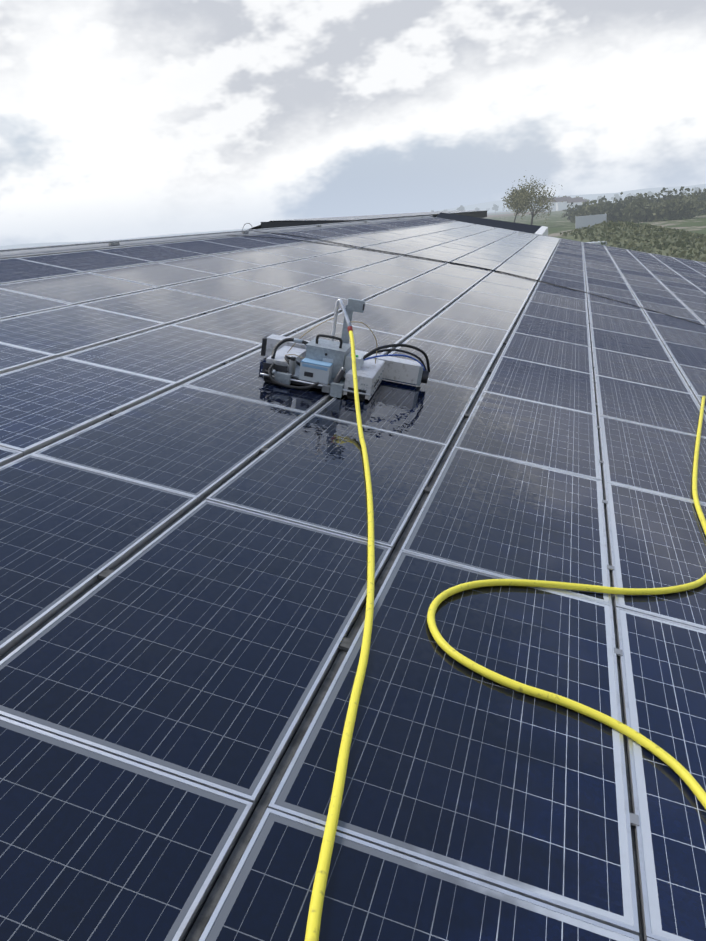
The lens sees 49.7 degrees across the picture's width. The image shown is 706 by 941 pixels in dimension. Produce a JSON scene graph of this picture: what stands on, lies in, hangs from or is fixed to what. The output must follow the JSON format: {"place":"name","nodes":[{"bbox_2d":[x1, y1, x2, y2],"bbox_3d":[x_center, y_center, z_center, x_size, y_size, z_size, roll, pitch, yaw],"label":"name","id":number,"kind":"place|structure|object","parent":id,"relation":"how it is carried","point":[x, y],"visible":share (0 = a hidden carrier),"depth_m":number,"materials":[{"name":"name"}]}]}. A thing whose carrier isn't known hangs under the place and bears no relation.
{"place":"outdoors","nodes":[
{"label":"outdoors","id":0,"kind":"place"},
{"bbox_2d":[0,186,696,248],"bbox_3d":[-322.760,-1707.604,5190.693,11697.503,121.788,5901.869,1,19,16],"label":"hills","id":1,"kind":"structure","parent":0,"point":[643,191],"depth_m":7036.35,"materials":[{"name":"grey"}]},
{"bbox_2d":[0,218,705,940],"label":"solar panels","id":2,"kind":"object","parent":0,"point":[158,694],"visible":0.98,"depth_m":3.17,"materials":[{"name":"glass"}]},
{"bbox_2d":[305,330,374,940],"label":"yellow hose","id":3,"kind":"object","parent":2,"relation":"on","point":[317,900],"visible":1,"depth_m":2.37,"materials":[{"name":"yellow rubber"}]},
{"bbox_2d":[260,298,429,400],"bbox_3d":[-0.102,-1.015,6.049,1.451,0.671,0.963,12,22,7],"label":"cleaning robot","id":4,"kind":"object","parent":2,"relation":"on","point":[324,365],"visible":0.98,"depth_m":5.94,"materials":[{"name":"metal"}]},
{"bbox_2d":[427,396,705,809],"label":"yellow hose","id":5,"kind":"object","parent":2,"relation":"on","point":[683,774],"visible":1,"depth_m":2.87,"materials":[{"name":"yellow rubber"}]},
{"bbox_2d":[0,216,705,940],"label":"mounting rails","id":6,"kind":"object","parent":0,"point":[220,886],"depth_m":3.04,"materials":[{"name":"silver metal"}]},
{"bbox_2d":[0,215,432,251],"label":"ridge rail","id":7,"kind":"object","parent":6,"relation":"on","point":[114,242],"visible":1,"depth_m":12.88,"materials":[{"name":"metal"}]},
{"bbox_2d":[0,0,705,245],"label":"sky","id":8,"kind":"structure","parent":0,"point":[120,119],"materials":[{"name":"white"}]},
{"bbox_2d":[229,231,705,325],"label":"roof cables","id":9,"kind":"object","parent":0,"point":[458,264],"visible":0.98,"depth_m":16.62,"materials":[{"name":"black rubber"}]},
{"bbox_2d":[434,184,705,211],"bbox_3d":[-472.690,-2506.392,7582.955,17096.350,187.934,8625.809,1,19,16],"label":"hills","id":10,"kind":"structure","parent":0,"point":[485,205],"depth_m":10402.69,"materials":[{"name":"grey"}]},
{"bbox_2d":[457,186,705,212],"bbox_3d":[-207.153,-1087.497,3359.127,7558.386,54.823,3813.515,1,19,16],"label":"hills","id":11,"kind":"structure","parent":0,"point":[608,198],"depth_m":4408.74,"materials":[{"name":"green plant"}]},
{"bbox_2d":[484,194,705,240],"bbox_3d":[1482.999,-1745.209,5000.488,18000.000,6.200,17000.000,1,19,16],"label":"ground","id":12,"kind":"structure","parent":0,"point":[556,224],"depth_m":142.77,"materials":[{"name":"green plant"}]},
{"bbox_2d":[456,205,464,210],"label":"tree","id":13,"kind":"object","parent":12,"relation":"on","point":[461,208],"visible":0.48,"depth_m":991.27,"materials":[{"name":"grey plant"}]},
{"bbox_2d":[492,203,498,212],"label":"tree","id":14,"kind":"object","parent":12,"relation":"on","point":[495,207],"visible":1,"depth_m":1040.97,"materials":[{"name":"grey plant"}]},
{"bbox_2d":[501,186,531,222],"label":"tree","id":15,"kind":"object","parent":12,"relation":"on","point":[513,196],"visible":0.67,"depth_m":152.04,"materials":[{"name":"green plant"}]},
{"bbox_2d":[509,175,562,224],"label":"tree","id":16,"kind":"object","parent":12,"relation":"on","point":[538,201],"visible":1,"depth_m":136.97,"materials":[{"name":"green plant"}]},
{"bbox_2d":[539,196,586,211],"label":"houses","id":17,"kind":"structure","parent":12,"relation":"on","point":[559,205],"depth_m":507.61,"materials":[{"name":"white"}]},
{"bbox_2d":[561,202,585,221],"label":"tree","id":18,"kind":"object","parent":12,"relation":"on","point":[569,210],"visible":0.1,"depth_m":159.98,"materials":[{"name":"green plant"}]},
{"bbox_2d":[570,200,606,222],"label":"tree","id":19,"kind":"object","parent":12,"relation":"on","point":[583,210],"visible":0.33,"depth_m":131.34,"materials":[{"name":"green plant"}]},
{"bbox_2d":[572,199,607,222],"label":"tree","id":20,"kind":"object","parent":12,"relation":"on","point":[600,201],"visible":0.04,"depth_m":149.42,"materials":[{"name":"green plant"}]},
{"bbox_2d":[575,213,606,244],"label":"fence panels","id":21,"kind":"object","parent":12,"relation":"on","point":[584,221],"visible":0.54,"depth_m":116.44,"materials":[{"name":"grey"}]},
{"bbox_2d":[592,200,630,221],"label":"tree","id":22,"kind":"object","parent":12,"relation":"on","point":[613,212],"visible":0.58,"depth_m":125.69,"materials":[{"name":"green plant"}]},
{"bbox_2d":[597,192,652,206],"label":"tree","id":23,"kind":"object","parent":12,"relation":"on","point":[620,201],"visible":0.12,"depth_m":142.43,"materials":[{"name":"green plant"}]},
{"bbox_2d":[620,198,663,222],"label":"tree","id":24,"kind":"object","parent":12,"relation":"on","point":[634,211],"visible":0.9,"depth_m":121.22,"materials":[{"name":"green plant"}]},
{"bbox_2d":[633,192,662,201],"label":"tree","id":25,"kind":"object","parent":12,"relation":"on","point":[648,197],"visible":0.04,"depth_m":144.63,"materials":[{"name":"green plant"}]},
{"bbox_2d":[627,187,692,216],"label":"tree","id":26,"kind":"object","parent":12,"relation":"on","point":[665,197],"visible":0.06,"depth_m":135.94,"materials":[{"name":"green plant"}]},
{"bbox_2d":[646,195,705,221],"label":"tree","id":27,"kind":"object","parent":12,"relation":"on","point":[683,207],"visible":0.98,"depth_m":117.56,"materials":[{"name":"green plant"}]},
{"bbox_2d":[661,186,705,214],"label":"tree","id":28,"kind":"object","parent":12,"relation":"on","point":[700,198],"visible":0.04,"depth_m":134.16,"materials":[{"name":"green plant"}]},
{"bbox_2d":[685,188,705,211],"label":"tree","id":29,"kind":"object","parent":12,"relation":"on","point":[700,192],"depth_m":138.08,"materials":[{"name":"green plant"}]},
{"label":"building walls","id":30,"kind":"object","parent":12,"relation":"on","visible":0},
{"bbox_2d":[248,210,486,229],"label":"neighbour roof","id":31,"kind":"structure","parent":30,"relation":"on","point":[315,221],"depth_m":31.30,"materials":[{"name":"grey"}]},
{"bbox_2d":[436,212,547,235],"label":"dark roof","id":32,"kind":"structure","parent":31,"relation":"on","point":[533,229],"depth_m":40.70,"materials":[{"name":"grey metal"}]},
{"bbox_2d":[610,193,618,200],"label":"tree","id":33,"kind":"object","parent":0,"point":[615,197],"visible":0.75,"depth_m":1050.04,"materials":[{"name":"grey plant"}]},
{"bbox_2d":[562,225,705,261],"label":"hedge","id":34,"kind":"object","parent":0,"point":[570,236],"depth_m":87.26,"materials":[{"name":"green plant"}]},
{"bbox_2d":[560,220,705,261],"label":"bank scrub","id":35,"kind":"object","parent":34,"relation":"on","point":[685,236],"visible":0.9,"depth_m":86.43,"materials":[{"name":"green leaves"}]}
]}

